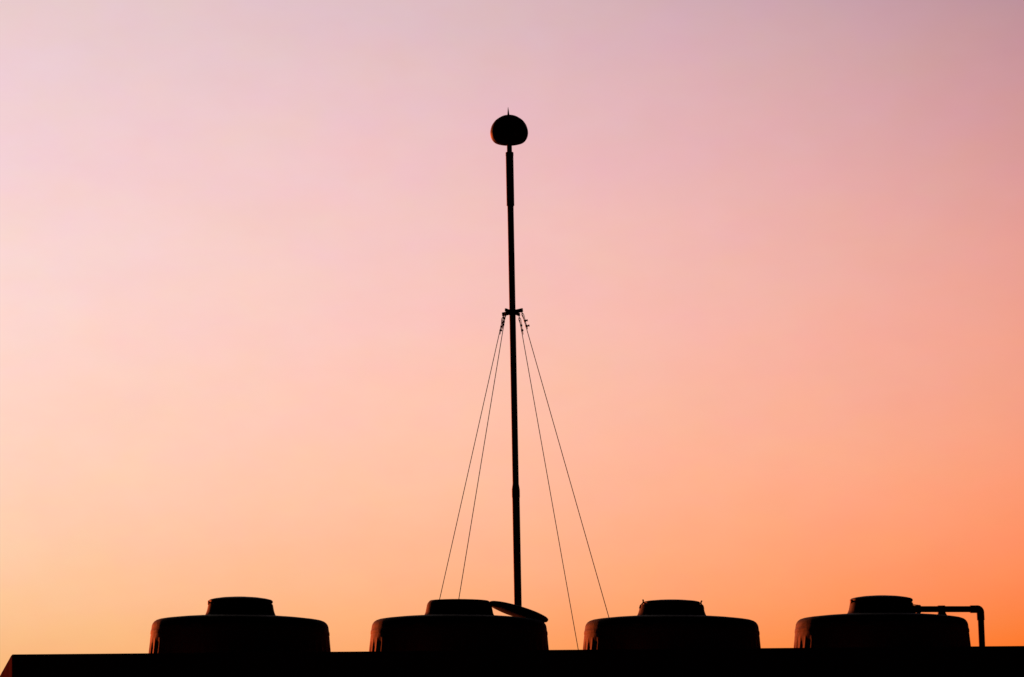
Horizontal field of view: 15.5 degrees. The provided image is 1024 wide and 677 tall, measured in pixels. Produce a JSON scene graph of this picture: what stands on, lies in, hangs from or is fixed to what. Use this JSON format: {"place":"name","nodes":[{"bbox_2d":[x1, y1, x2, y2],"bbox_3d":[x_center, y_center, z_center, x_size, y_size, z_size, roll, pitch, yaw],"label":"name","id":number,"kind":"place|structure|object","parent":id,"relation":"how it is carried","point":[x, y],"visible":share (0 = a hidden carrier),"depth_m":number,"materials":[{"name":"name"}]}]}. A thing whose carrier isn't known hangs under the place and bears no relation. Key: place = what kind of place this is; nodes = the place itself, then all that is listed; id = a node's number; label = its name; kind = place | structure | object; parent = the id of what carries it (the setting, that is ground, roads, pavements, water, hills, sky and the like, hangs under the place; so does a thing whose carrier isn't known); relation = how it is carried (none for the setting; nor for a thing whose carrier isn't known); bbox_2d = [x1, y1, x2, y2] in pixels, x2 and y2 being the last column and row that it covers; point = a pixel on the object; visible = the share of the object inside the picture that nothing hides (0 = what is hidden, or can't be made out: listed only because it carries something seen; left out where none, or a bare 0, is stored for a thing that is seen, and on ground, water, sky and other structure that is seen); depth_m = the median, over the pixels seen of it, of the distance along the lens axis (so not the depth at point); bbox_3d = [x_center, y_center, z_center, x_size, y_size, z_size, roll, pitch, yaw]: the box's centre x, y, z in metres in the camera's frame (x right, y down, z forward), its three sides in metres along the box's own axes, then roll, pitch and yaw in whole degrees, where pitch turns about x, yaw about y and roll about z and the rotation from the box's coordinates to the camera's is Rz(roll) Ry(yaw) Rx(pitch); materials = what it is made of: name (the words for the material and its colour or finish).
{"place":"outdoors","nodes":[
{"label":"outdoors","id":0,"kind":"place"},
{"bbox_2d":[0,0,1023,674],"label":"sky","id":1,"kind":"structure","parent":0,"point":[769,254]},
{"label":"ground","id":2,"kind":"structure","parent":0,"visible":0},
{"bbox_2d":[0,646,1023,676],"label":"building","id":3,"kind":"structure","parent":2,"relation":"on","point":[980,661],"depth_m":27.61,"materials":[{"name":"concrete"}]},
{"bbox_2d":[149,596,330,652],"bbox_3d":[-2.047,2.721,28.208,1.431,1.564,1.428,2,-8,-9],"label":"water tank","id":4,"kind":"object","parent":3,"relation":"on","point":[235,624],"visible":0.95,"depth_m":27.73,"materials":[{"name":"black plastic"}]},
{"bbox_2d":[369,599,548,650],"bbox_3d":[-0.403,2.748,28.467,1.431,1.525,1.428,1,-8,-9],"label":"water tank","id":5,"kind":"object","parent":3,"relation":"on","point":[458,624],"visible":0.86,"depth_m":27.98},
{"bbox_2d":[490,601,547,622],"bbox_3d":[0.050,2.082,28.628,0.469,0.065,0.469,18,-11,-6],"label":"tank lid","id":6,"kind":"object","parent":5,"relation":"on","point":[510,609],"visible":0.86,"depth_m":28.48,"materials":[{"name":"black plastic"}]},
{"bbox_2d":[490,109,527,605],"bbox_3d":[0.018,0.936,31.225,0.319,5.814,0.319,0,-7,-9],"label":"mast","id":7,"kind":"object","parent":3,"relation":"on","point":[508,131],"visible":1,"depth_m":31.36,"materials":[{"name":"metal"}]},
{"bbox_2d":[439,314,503,598],"bbox_3d":[-0.530,1.865,31.524,1.235,4.066,0.031,-6,-9,36],"label":"guy wire","id":8,"kind":"object","parent":7,"relation":"attached to","point":[500,330],"visible":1,"depth_m":31.47,"materials":[{"name":"metal"}]},
{"bbox_2d":[458,311,506,598],"bbox_3d":[-0.373,1.724,30.523,0.026,4.085,1.278,-6,-9,34],"label":"guy wire","id":9,"kind":"object","parent":7,"relation":"attached to","point":[503,322],"visible":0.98,"depth_m":30.86,"materials":[{"name":"metal"}]},
{"bbox_2d":[518,317,578,649],"bbox_3d":[0.432,1.874,31.702,0.028,4.065,1.259,-6,-9,33],"label":"guy wire","id":10,"kind":"object","parent":7,"relation":"attached to","point":[519,319],"visible":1,"depth_m":31.61,"materials":[{"name":"metal"}]},
{"bbox_2d":[521,310,608,616],"bbox_3d":[0.642,1.734,30.718,1.285,4.084,0.038,-6,-9,34],"label":"guy wire","id":11,"kind":"object","parent":7,"relation":"attached to","point":[525,320],"visible":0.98,"depth_m":30.98,"materials":[{"name":"metal"}]},
{"bbox_2d":[583,599,760,649],"bbox_3d":[1.222,2.756,28.726,1.431,1.524,1.428,1,-8,-9],"label":"water tank","id":12,"kind":"object","parent":3,"relation":"on","point":[671,624],"visible":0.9,"depth_m":28.24,"materials":[{"name":"black plastic"}]},
{"bbox_2d":[794,595,970,647],"bbox_3d":[2.858,2.755,28.988,1.431,1.544,1.428,1,-8,-9],"label":"water tank","id":13,"kind":"object","parent":3,"relation":"on","point":[882,621],"visible":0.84,"depth_m":28.51,"materials":[{"name":"black plastic"}]},
{"bbox_2d":[913,604,984,645],"bbox_3d":[3.383,2.790,29.067,0.619,1.477,0.082,0,-7,-9],"label":"water pipe","id":14,"kind":"object","parent":13,"relation":"attached to","point":[944,609],"visible":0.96,"depth_m":29.15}
]}

